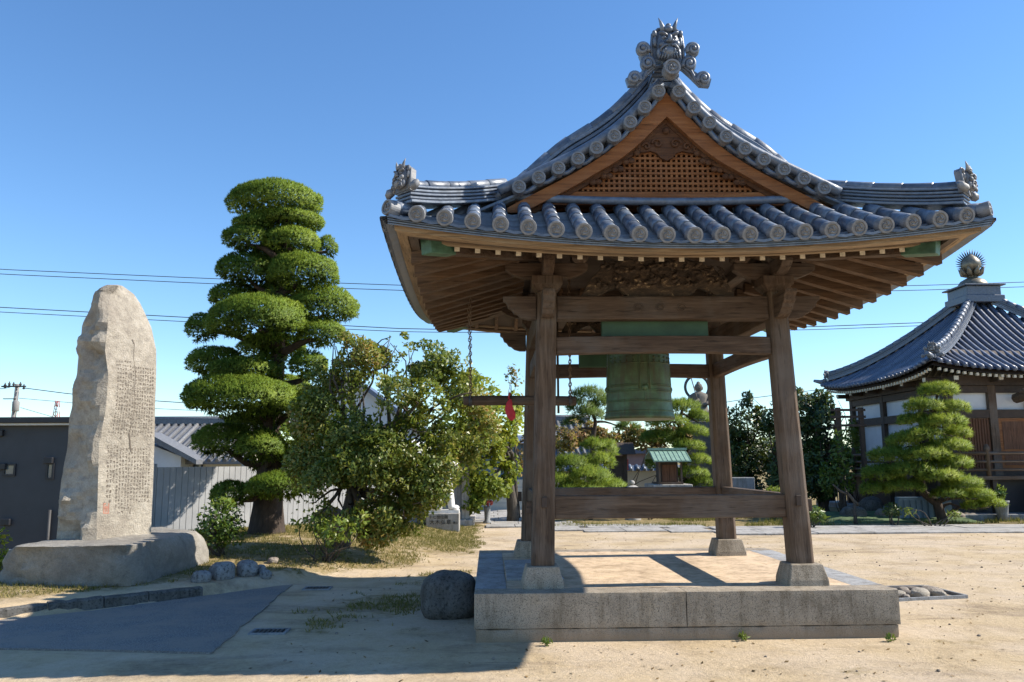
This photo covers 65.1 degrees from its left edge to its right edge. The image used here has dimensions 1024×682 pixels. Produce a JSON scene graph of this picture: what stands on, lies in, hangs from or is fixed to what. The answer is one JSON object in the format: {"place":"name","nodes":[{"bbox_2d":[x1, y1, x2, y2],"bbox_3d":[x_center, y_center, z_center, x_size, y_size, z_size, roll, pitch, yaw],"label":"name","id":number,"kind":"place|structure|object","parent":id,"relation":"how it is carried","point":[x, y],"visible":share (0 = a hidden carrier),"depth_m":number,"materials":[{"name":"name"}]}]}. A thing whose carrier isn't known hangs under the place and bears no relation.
{"place":"outdoors","nodes":[
{"label":"outdoors","id":0,"kind":"place"},
{"bbox_2d":[0,584,292,653],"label":"asphalt driveway","id":1,"kind":"structure","parent":0,"point":[208,624],"depth_m":7.92,"materials":[{"name":"grey asphalt"}]},
{"bbox_2d":[426,461,459,512],"bbox_3d":[-1.760,3.340,18.892,1.038,1.368,0.580,0,-9,-2],"label":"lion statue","id":2,"kind":"object","parent":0,"point":[453,507],"visible":0.09,"depth_m":18.62,"materials":[{"name":"white stone"}]},
{"bbox_2d":[0,307,922,329],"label":"power line","id":3,"kind":"object","parent":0,"point":[429,329],"visible":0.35,"depth_m":45.41,"materials":[{"name":"black metal"}]},
{"bbox_2d":[4,312,918,332],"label":"power line","id":4,"kind":"object","parent":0,"point":[449,332],"visible":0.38,"depth_m":45.84,"materials":[{"name":"black metal"}]},
{"bbox_2d":[0,269,1020,285],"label":"power line","id":5,"kind":"object","parent":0,"point":[351,283],"visible":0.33,"depth_m":46.54,"materials":[{"name":"black metal"}]},
{"bbox_2d":[0,463,1023,681],"bbox_3d":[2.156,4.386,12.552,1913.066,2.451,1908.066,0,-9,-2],"label":"ground","id":6,"kind":"structure","parent":0,"point":[998,628],"depth_m":7.28,"materials":[{"name":"beige sand"}]},
{"bbox_2d":[0,527,12,569],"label":"shrub","id":7,"kind":"object","parent":6,"relation":"on","point":[2,536],"visible":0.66,"depth_m":10.90,"materials":[{"name":"green plant"}]},
{"bbox_2d":[1,381,25,416],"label":"utility pole","id":8,"kind":"object","parent":6,"relation":"on","point":[15,405],"visible":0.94,"depth_m":58.89,"materials":[{"name":"concrete"}]},
{"bbox_2d":[20,398,213,411],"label":"power line","id":9,"kind":"object","parent":8,"relation":"attached to","point":[71,402],"visible":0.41,"depth_m":59.39,"materials":[{"name":"black metal"}]},
{"bbox_2d":[25,388,230,405],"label":"power line","id":10,"kind":"object","parent":8,"relation":"attached to","point":[70,393],"visible":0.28,"depth_m":59.18,"materials":[{"name":"black metal"}]},
{"bbox_2d":[0,417,68,571],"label":"dark house","id":11,"kind":"structure","parent":6,"relation":"on","point":[33,451],"depth_m":25.20,"materials":[{"name":"grey metal"}]},
{"bbox_2d":[2,464,16,475],"bbox_3d":[-15.794,4.050,25.237,0.388,0.383,0.070,0,-9,-2],"label":"window","id":12,"kind":"structure","parent":11,"relation":"in","point":[11,468],"depth_m":25.23,"materials":[{"name":"grey glass"}]},
{"bbox_2d":[45,463,54,479],"bbox_3d":[-14.535,4.095,25.266,0.248,0.517,0.070,0,-9,-2],"label":"window","id":13,"kind":"structure","parent":11,"relation":"in","point":[49,473],"depth_m":25.25,"materials":[{"name":"grey glass"}]},
{"bbox_2d":[52,402,59,416],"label":"lattice tower","id":14,"kind":"structure","parent":6,"relation":"on","point":[56,405],"depth_m":255.34,"materials":[{"name":"white metal"}]},
{"bbox_2d":[0,586,202,617],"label":"stone kerb","id":15,"kind":"structure","parent":6,"relation":"on","point":[97,602],"depth_m":9.05,"materials":[{"name":"grey stone"}]},
{"bbox_2d":[0,527,208,585],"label":"base boulder","id":16,"kind":"object","parent":6,"relation":"on","point":[155,554],"visible":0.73,"depth_m":9.64,"materials":[{"name":"stone"}]},
{"bbox_2d":[56,285,155,539],"bbox_3d":[-5.379,1.093,10.941,0.648,3.893,1.301,-6,-10,31],"label":"standing stone","id":17,"kind":"object","parent":16,"relation":"on","point":[106,489],"visible":0.99,"depth_m":10.65,"materials":[{"name":"grey stone"}]},
{"bbox_2d":[191,570,211,582],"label":"field stone","id":18,"kind":"object","parent":6,"relation":"on","point":[201,576],"visible":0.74,"depth_m":10.00,"materials":[{"name":"grey stone"}]},
{"bbox_2d":[154,416,283,466],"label":"tiled house","id":19,"kind":"structure","parent":6,"relation":"on","point":[172,442],"depth_m":28.76,"materials":[{"name":"grey tile"}]},
{"bbox_2d":[193,464,202,466],"bbox_3d":[-11.233,4.516,28.734,0.331,0.542,0.070,0,-9,-2],"label":"window","id":20,"kind":"structure","parent":19,"relation":"in","point":[194,465],"depth_m":28.74,"materials":[{"name":"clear glass"}]},
{"bbox_2d":[195,493,246,555],"bbox_3d":[-4.401,2.800,12.165,0.808,0.989,0.684,0,-9,-2],"label":"shrub","id":21,"kind":"object","parent":6,"relation":"on","point":[222,526],"visible":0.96,"depth_m":12.09,"materials":[{"name":"green plant"}]},
{"bbox_2d":[208,561,235,580],"bbox_3d":[-3.724,2.971,10.337,0.264,0.255,0.345,-6,-10,35],"label":"field stone","id":22,"kind":"object","parent":6,"relation":"on","point":[224,570],"visible":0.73,"depth_m":10.23,"materials":[{"name":"grey stone"}]},
{"bbox_2d":[0,522,486,632],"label":"dry grass","id":23,"kind":"structure","parent":6,"relation":"on","point":[452,541],"depth_m":12.51,"materials":[{"name":"beige plant"}]},
{"bbox_2d":[236,559,257,576],"bbox_3d":[-3.498,3.016,10.606,0.276,0.243,0.343,3,-9,-22],"label":"field stone","id":24,"kind":"object","parent":6,"relation":"on","point":[247,568],"visible":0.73,"depth_m":10.49,"materials":[{"name":"grey stone"}]},
{"bbox_2d":[257,564,266,573],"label":"field stone","id":25,"kind":"object","parent":6,"relation":"on","point":[261,567],"visible":0.45,"depth_m":10.69,"materials":[{"name":"grey stone"}]},
{"bbox_2d":[259,570,271,578],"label":"field stone","id":26,"kind":"object","parent":6,"relation":"on","point":[265,574],"visible":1,"depth_m":10.53,"materials":[{"name":"grey stone"}]},
{"bbox_2d":[247,628,290,634],"bbox_3d":[-2.321,2.800,7.687,0.350,0.054,0.240,0,-9,-2],"label":"drain grate","id":27,"kind":"object","parent":6,"relation":"on","point":[264,631],"visible":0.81,"depth_m":7.66,"materials":[{"name":"grey metal"}]},
{"bbox_2d":[179,176,360,534],"bbox_3d":[-4.746,0.243,15.198,2.846,6.958,3.165,-9,-12,44],"label":"cloud pruned conifer","id":28,"kind":"object","parent":6,"relation":"on","point":[282,294],"visible":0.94,"depth_m":14.93,"materials":[{"name":"green plant"}]},
{"bbox_2d":[267,557,278,563],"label":"field stone","id":29,"kind":"object","parent":6,"relation":"on","point":[270,560],"visible":0.82,"depth_m":11.55,"materials":[{"name":"beige stone"}]},
{"bbox_2d":[151,464,425,530],"bbox_3d":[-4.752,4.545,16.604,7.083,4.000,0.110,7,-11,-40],"label":"panel fence","id":30,"kind":"object","parent":6,"relation":"on","point":[180,497],"visible":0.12,"depth_m":15.58,"materials":[{"name":"metal"}]},
{"bbox_2d":[302,586,332,590],"bbox_3d":[-2.495,3.190,10.296,0.350,0.054,0.240,0,-9,-2],"label":"drain grate","id":31,"kind":"object","parent":6,"relation":"on","point":[317,588],"visible":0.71,"depth_m":10.30,"materials":[{"name":"grey metal"}]},
{"bbox_2d":[313,508,343,534],"bbox_3d":[-2.990,2.975,13.233,0.541,0.459,0.453,0,-9,-2],"label":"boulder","id":32,"kind":"object","parent":6,"relation":"on","point":[338,510],"visible":0.16,"depth_m":13.06,"materials":[{"name":"grey stone"}]},
{"bbox_2d":[289,507,370,562],"bbox_3d":[-2.701,2.872,11.809,1.231,0.867,0.735,0,-9,-2],"label":"shrub","id":33,"kind":"object","parent":6,"relation":"on","point":[328,533],"visible":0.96,"depth_m":11.86,"materials":[{"name":"green plant"}]},
{"bbox_2d":[288,372,427,452],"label":"white gabled house","id":34,"kind":"structure","parent":6,"relation":"on","point":[370,397],"depth_m":32.81,"materials":[{"name":"paint"}]},
{"bbox_2d":[281,328,502,550],"bbox_3d":[-1.968,1.576,13.123,3.657,3.775,2.207,0,-9,-2],"label":"broadleaf tree","id":35,"kind":"object","parent":6,"relation":"on","point":[386,459],"visible":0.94,"depth_m":12.80,"materials":[{"name":"green plant"}]},
{"bbox_2d":[426,512,459,531],"bbox_3d":[-1.606,4.299,18.754,0.762,0.568,0.657,0,-9,-2],"label":"inscribed base","id":36,"kind":"object","parent":6,"relation":"on","point":[446,521],"visible":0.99,"depth_m":18.45,"materials":[{"name":"stone"}]},
{"bbox_2d":[420,569,475,619],"bbox_3d":[-0.662,2.684,8.467,0.600,0.523,0.536,0,-9,-2],"label":"boulder","id":37,"kind":"object","parent":6,"relation":"on","point":[446,594],"visible":0.85,"depth_m":8.25,"materials":[{"name":"grey stone"}]},
{"bbox_2d":[442,465,475,525],"bbox_3d":[-1.952,4.117,21.355,1.932,1.621,2.050,0,-9,-2],"label":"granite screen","id":38,"kind":"object","parent":6,"relation":"on","point":[466,519],"visible":0.26,"depth_m":20.56,"materials":[{"name":"grey stone"}]},
{"bbox_2d":[431,435,523,479],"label":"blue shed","id":39,"kind":"structure","parent":6,"relation":"on","point":[519,446],"depth_m":29.67,"materials":[{"name":"grey metal"}]},
{"bbox_2d":[483,500,492,523],"bbox_3d":[-0.651,4.474,21.060,0.243,0.653,0.283,8,-12,-42],"label":"flower vase","id":40,"kind":"object","parent":6,"relation":"on","point":[487,508],"visible":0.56,"depth_m":20.99,"materials":[{"name":"grey stone"}]},
{"bbox_2d":[42,527,1021,681],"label":"fallen leaves","id":41,"kind":"object","parent":6,"relation":"on","point":[646,645],"visible":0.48,"depth_m":7.06,"materials":[{"name":"brown plant"}]},
{"bbox_2d":[540,637,552,645],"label":"weed","id":42,"kind":"object","parent":6,"relation":"on","point":[545,641],"visible":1,"depth_m":7.03,"materials":[{"name":"green plant"}]},
{"bbox_2d":[555,436,627,519],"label":"garden pine","id":43,"kind":"object","parent":6,"relation":"on","point":[587,465],"visible":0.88,"depth_m":22.10,"materials":[{"name":"green plant"}]},
{"bbox_2d":[557,381,640,469],"bbox_3d":[2.987,3.502,26.751,2.953,4.385,1.638,0,-9,-2],"label":"garden pine","id":44,"kind":"object","parent":6,"relation":"on","point":[593,406],"visible":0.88,"depth_m":26.84,"materials":[{"name":"green plant"}]},
{"bbox_2d":[557,464,679,486],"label":"tile topped wall","id":45,"kind":"structure","parent":6,"relation":"on","point":[644,472],"depth_m":30.70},
{"bbox_2d":[602,442,635,486],"bbox_3d":[3.406,4.357,25.742,1.017,2.185,0.900,0,-9,-2],"label":"roofed signboard","id":46,"kind":"object","parent":6,"relation":"on","point":[621,468],"visible":0.49,"depth_m":25.74,"materials":[{"name":"grey wood"}]},
{"bbox_2d":[555,419,692,484],"bbox_3d":[3.817,4.304,28.583,5.252,3.242,2.175,0,-9,-2],"label":"autumn hedge","id":47,"kind":"object","parent":6,"relation":"on","point":[628,435],"visible":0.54,"depth_m":28.88,"materials":[{"name":"plant"}]},
{"bbox_2d":[599,449,654,465],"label":"distant wall panel","id":48,"kind":"structure","parent":6,"relation":"on","point":[637,457],"depth_m":35.78,"materials":[{"name":"grey tile"}]},
{"bbox_2d":[625,480,640,519],"bbox_3d":[3.319,4.397,22.092,0.620,1.123,0.620,0,-9,-2],"label":"stone lantern","id":49,"kind":"object","parent":6,"relation":"on","point":[631,482],"visible":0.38,"depth_m":22.08,"materials":[{"name":"stone"}]},
{"bbox_2d":[277,541,1023,681],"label":"grit","id":50,"kind":"object","parent":6,"relation":"on","point":[937,670],"visible":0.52,"depth_m":7.58,"materials":[{"name":"grey stone"}]},
{"bbox_2d":[645,483,692,486],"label":"stone plinth","id":51,"kind":"structure","parent":6,"relation":"on","point":[667,485],"depth_m":23.19,"materials":[{"name":"stone"}]},
{"bbox_2d":[645,448,690,483],"bbox_3d":[4.612,3.696,23.764,1.160,1.052,1.274,0,-9,-2],"label":"shrine","id":52,"kind":"object","parent":51,"relation":"on","point":[666,460],"visible":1,"depth_m":23.54,"materials":[{"name":"green metal"}]},
{"bbox_2d":[662,465,668,481],"bbox_3d":[4.507,3.877,23.550,0.202,0.485,0.032,0,-9,-2],"label":"door","id":53,"kind":"structure","parent":52,"relation":"in","point":[665,468],"depth_m":23.53,"materials":[{"name":"brown wood"}]},
{"bbox_2d":[669,465,676,481],"bbox_3d":[4.718,3.876,23.556,0.202,0.485,0.032,0,-9,-2],"label":"door","id":54,"kind":"structure","parent":52,"relation":"in","point":[672,468],"depth_m":23.54,"materials":[{"name":"brown wood"}]},
{"bbox_2d":[638,396,712,486],"bbox_3d":[5.261,3.583,25.300,2.578,3.771,2.146,0,-9,-2],"label":"garden pine","id":55,"kind":"object","parent":6,"relation":"on","point":[678,436],"visible":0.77,"depth_m":25.08,"materials":[{"name":"green plant"}]},
{"bbox_2d":[379,18,995,642],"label":"bell tower","id":56,"kind":"structure","parent":6,"relation":"on","point":[659,206],"depth_m":7.82,"materials":[{"name":"wood"}]},
{"bbox_2d":[463,280,575,412],"bbox_3d":[0.083,0.022,9.319,1.289,1.622,0.242,0,-9,-2],"label":"bell striker","id":57,"kind":"object","parent":56,"relation":"hanging from","point":[568,400],"visible":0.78,"depth_m":9.14,"materials":[{"name":"wood"}]},
{"bbox_2d":[505,392,515,420],"bbox_3d":[-0.022,0.746,9.151,0.123,0.328,0.156,0,-9,-2],"label":"red cloth","id":58,"kind":"object","parent":57,"relation":"attached to","point":[510,412],"visible":0.97,"depth_m":9.07,"materials":[{"name":"red fabric"}]},
{"bbox_2d":[604,354,674,420],"bbox_3d":[1.455,0.276,9.276,0.800,1.258,0.800,0,-9,-2],"label":"temple bell","id":59,"kind":"object","parent":56,"relation":"hanging from","point":[638,387],"visible":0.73,"depth_m":8.94,"materials":[{"name":"green metal"}]},
{"bbox_2d":[684,419,712,485],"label":"tree","id":60,"kind":"object","parent":6,"relation":"on","point":[707,440],"visible":0.14,"depth_m":29.05,"materials":[{"name":"green plant"}]},
{"bbox_2d":[684,378,708,414],"bbox_3d":[6.898,2.041,29.732,0.984,1.664,0.738,0,-9,-2],"label":"robed statue","id":61,"kind":"object","parent":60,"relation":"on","point":[697,394],"visible":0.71,"depth_m":29.59,"materials":[{"name":"stone"}]},
{"bbox_2d":[732,477,754,488],"bbox_3d":[6.703,4.682,24.015,1.177,1.189,0.660,0,-9,-2],"label":"stone monument","id":62,"kind":"object","parent":6,"relation":"on","point":[744,482],"visible":0.12,"depth_m":23.84,"materials":[{"name":"grey stone"}]},
{"bbox_2d":[738,631,748,640],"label":"weed","id":63,"kind":"object","parent":6,"relation":"on","point":[741,636],"visible":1,"depth_m":7.18,"materials":[{"name":"green plant"}]},
{"bbox_2d":[727,390,774,489],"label":"evergreen tree","id":64,"kind":"object","parent":6,"relation":"on","point":[745,443],"visible":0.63,"depth_m":26.77,"materials":[{"name":"green plant"}]},
{"bbox_2d":[752,432,774,487],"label":"evergreen tree","id":65,"kind":"object","parent":6,"relation":"on","point":[767,435],"visible":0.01,"depth_m":32.02,"materials":[{"name":"green plant"}]},
{"bbox_2d":[765,485,779,519],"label":"shrub","id":66,"kind":"object","parent":6,"relation":"on","point":[777,489],"visible":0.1,"depth_m":21.79,"materials":[{"name":"green plant"}]},
{"bbox_2d":[555,516,1023,527],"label":"garden grass","id":67,"kind":"structure","parent":6,"relation":"on","point":[768,520],"depth_m":20.12,"materials":[{"name":"green plant"}]},
{"bbox_2d":[758,386,833,494],"bbox_3d":[9.104,3.440,25.531,2.528,4.066,1.461,0,-9,-2],"label":"evergreen tree","id":68,"kind":"object","parent":6,"relation":"on","point":[808,403],"visible":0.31,"depth_m":25.43,"materials":[{"name":"green plant"}]},
{"bbox_2d":[809,505,830,526],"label":"shrub","id":69,"kind":"object","parent":6,"relation":"on","point":[819,514],"visible":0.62,"depth_m":18.72,"materials":[{"name":"green plant"}]},
{"bbox_2d":[802,395,856,510],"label":"evergreen tree","id":70,"kind":"object","parent":6,"relation":"on","point":[813,459],"visible":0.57,"depth_m":24.43,"materials":[{"name":"green plant"}]},
{"bbox_2d":[818,429,856,511],"bbox_3d":[9.120,3.728,22.599,1.132,2.534,0.673,2,-9,-13],"label":"evergreen shrub","id":71,"kind":"object","parent":6,"relation":"on","point":[841,472],"visible":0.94,"depth_m":22.52,"materials":[{"name":"green plant"}]},
{"bbox_2d":[806,407,869,508],"bbox_3d":[9.881,3.638,24.362,1.031,3.119,1.900,0,-9,-2],"label":"timber rack","id":72,"kind":"object","parent":6,"relation":"on","point":[839,425],"visible":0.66,"depth_m":23.60,"materials":[{"name":"brown wood"}]},
{"bbox_2d":[832,484,859,523],"bbox_3d":[8.366,4.079,19.974,0.657,1.038,0.237,0,-9,-5],"label":"bare branch","id":73,"kind":"object","parent":6,"relation":"on","point":[855,504],"visible":0.93,"depth_m":20.03,"materials":[{"name":"grey plant"}]},
{"bbox_2d":[844,419,860,500],"bbox_3d":[11.784,4.171,27.522,0.824,3.087,0.811,6,-11,-36],"label":"evergreen shrub","id":74,"kind":"object","parent":6,"relation":"on","point":[853,434],"visible":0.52,"depth_m":27.53,"materials":[{"name":"green plant"}]},
{"bbox_2d":[884,633,896,641],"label":"weed","id":75,"kind":"object","parent":6,"relation":"on","point":[888,636],"visible":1,"depth_m":7.11,"materials":[{"name":"green plant"}]},
{"bbox_2d":[881,502,902,524],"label":"shrub","id":76,"kind":"object","parent":6,"relation":"on","point":[895,508],"visible":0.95,"depth_m":19.41,"materials":[{"name":"green plant"}]},
{"bbox_2d":[898,590,905,597],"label":"pit rock","id":77,"kind":"object","parent":6,"relation":"on","point":[900,592],"visible":0.16,"depth_m":9.32,"materials":[{"name":"stone"}]},
{"bbox_2d":[896,586,908,590],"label":"pit rock","id":78,"kind":"object","parent":6,"relation":"on","point":[903,588],"visible":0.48,"depth_m":9.55,"materials":[{"name":"grey stone"}]},
{"bbox_2d":[824,511,981,522],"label":"mossy bank","id":79,"kind":"structure","parent":6,"relation":"on","point":[871,517],"depth_m":20.71,"materials":[{"name":"green plant"}]},
{"bbox_2d":[839,506,867,515],"bbox_3d":[9.086,4.647,21.399,0.706,0.498,0.526,0,-9,-2],"label":"garden rock","id":80,"kind":"object","parent":79,"relation":"on","point":[848,511],"visible":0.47,"depth_m":21.22,"materials":[{"name":"grey stone"}]},
{"bbox_2d":[859,496,882,510],"bbox_3d":[10.445,4.859,23.313,0.637,0.719,0.901,-6,-10,35],"label":"garden rock","id":81,"kind":"object","parent":79,"relation":"on","point":[872,503],"visible":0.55,"depth_m":23.02,"materials":[{"name":"grey stone"}]},
{"bbox_2d":[874,509,888,515],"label":"garden rock","id":82,"kind":"object","parent":79,"relation":"on","point":[878,512],"visible":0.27,"depth_m":21.26,"materials":[{"name":"grey stone"}]},
{"bbox_2d":[813,249,1023,520],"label":"temple hall","id":83,"kind":"structure","parent":6,"relation":"on","point":[968,338],"depth_m":23.82,"materials":[{"name":"grey tile"}]},
{"bbox_2d":[955,418,992,468],"bbox_3d":[12.798,2.852,22.285,0.970,1.400,0.060,0,-9,-2],"label":"lattice door","id":84,"kind":"structure","parent":83,"relation":"in","point":[967,418],"depth_m":22.28,"materials":[{"name":"brown wood"}]},
{"bbox_2d":[998,418,1023,468],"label":"door leaf","id":85,"kind":"structure","parent":83,"relation":"in","point":[1000,420],"depth_m":22.24,"materials":[{"name":"brown wood"}]},
{"bbox_2d":[1002,421,1023,448],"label":"door panel","id":86,"kind":"structure","parent":83,"relation":"in","point":[1013,431],"depth_m":22.29,"materials":[{"name":"brown wood"}]},
{"bbox_2d":[1005,455,1023,464],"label":"door panel","id":87,"kind":"structure","parent":83,"relation":"in","point":[1007,457],"depth_m":22.18,"materials":[{"name":"brown wood"}]},
{"bbox_2d":[911,587,929,596],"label":"pit rock","id":88,"kind":"object","parent":6,"relation":"on","point":[919,592],"visible":0.62,"depth_m":9.34,"materials":[{"name":"stone"}]},
{"bbox_2d":[895,497,951,517],"bbox_3d":[10.744,4.441,20.988,1.421,0.717,0.280,0,-9,-2],"label":"rock","id":89,"kind":"object","parent":6,"relation":"on","point":[921,504],"visible":0.47,"depth_m":20.87,"materials":[{"name":"grey stone"}]},
{"bbox_2d":[888,585,967,601],"bbox_3d":[4.721,3.016,9.583,1.096,0.057,0.888,1,-9,-8],"label":"rock pit","id":90,"kind":"object","parent":6,"relation":"on","point":[955,595],"visible":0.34,"depth_m":9.27,"materials":[{"name":"grey stone"}]},
{"bbox_2d":[920,586,943,595],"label":"pit rock","id":91,"kind":"object","parent":6,"relation":"on","point":[930,589],"visible":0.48,"depth_m":9.48,"materials":[{"name":"grey stone"}]},
{"bbox_2d":[857,379,1007,521],"bbox_3d":[10.599,2.821,20.402,3.667,3.811,2.043,0,-9,-2],"label":"garden pine","id":92,"kind":"object","parent":6,"relation":"on","point":[922,451],"visible":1,"depth_m":20.20,"materials":[{"name":"green plant"}]},
{"bbox_2d":[932,590,946,595],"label":"pit rock","id":93,"kind":"object","parent":6,"relation":"on","point":[938,593],"visible":0.71,"depth_m":9.37,"materials":[{"name":"stone"}]},
{"bbox_2d":[994,483,1009,520],"bbox_3d":[12.716,4.178,20.870,0.380,0.979,0.374,0,-9,-2],"label":"potted plant","id":94,"kind":"object","parent":6,"relation":"on","point":[1002,512],"visible":0.73,"depth_m":20.77,"materials":[{"name":"green plant"}]},
{"bbox_2d":[0,0,1023,449],"label":"sky","id":95,"kind":"structure","parent":0,"point":[127,127],"materials":[{"name":"blue"}]},
{"bbox_2d":[5,274,1023,290],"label":"power line","id":96,"kind":"object","parent":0,"point":[345,288],"visible":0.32,"depth_m":46.90,"materials":[{"name":"black rubber"}]},
{"bbox_2d":[555,415,595,465],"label":"tiled house","id":97,"kind":"structure","parent":0,"point":[563,417],"depth_m":38.48,"materials":[{"name":"grey tile"}]},
{"bbox_2d":[472,509,1023,534],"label":"stone path","id":98,"kind":"structure","parent":0,"point":[499,520],"depth_m":18.56,"materials":[{"name":"grey stone"}]},
{"bbox_2d":[437,367,524,520],"bbox_3d":[-0.753,2.708,21.074,2.371,4.312,2.233,0,-9,-2],"label":"broadleaf tree","id":99,"kind":"object","parent":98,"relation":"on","point":[483,486],"visible":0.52,"depth_m":20.78,"materials":[{"name":"green plant"}]},
{"bbox_2d":[478,479,556,509],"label":"boarded wall","id":100,"kind":"structure","parent":98,"relation":"on","point":[501,503],"depth_m":26.50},
{"bbox_2d":[504,363,581,517],"bbox_3d":[0.882,2.887,22.972,2.249,4.500,0.927,0,-9,-2],"label":"thin tree","id":101,"kind":"object","parent":98,"relation":"on","point":[516,449],"visible":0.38,"depth_m":22.89,"materials":[{"name":"green plant"}]},
{"bbox_2d":[904,507,961,525],"bbox_3d":[9.978,4.200,19.044,1.405,0.544,0.410,0,-9,-2],"label":"shrub","id":102,"kind":"object","parent":98,"relation":"on","point":[951,513],"visible":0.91,"depth_m":19.04,"materials":[{"name":"green plant"}]},
{"bbox_2d":[728,389,819,401],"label":"power line","id":103,"kind":"object","parent":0,"point":[770,395],"visible":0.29,"depth_m":48.46,"materials":[{"name":"black metal"}]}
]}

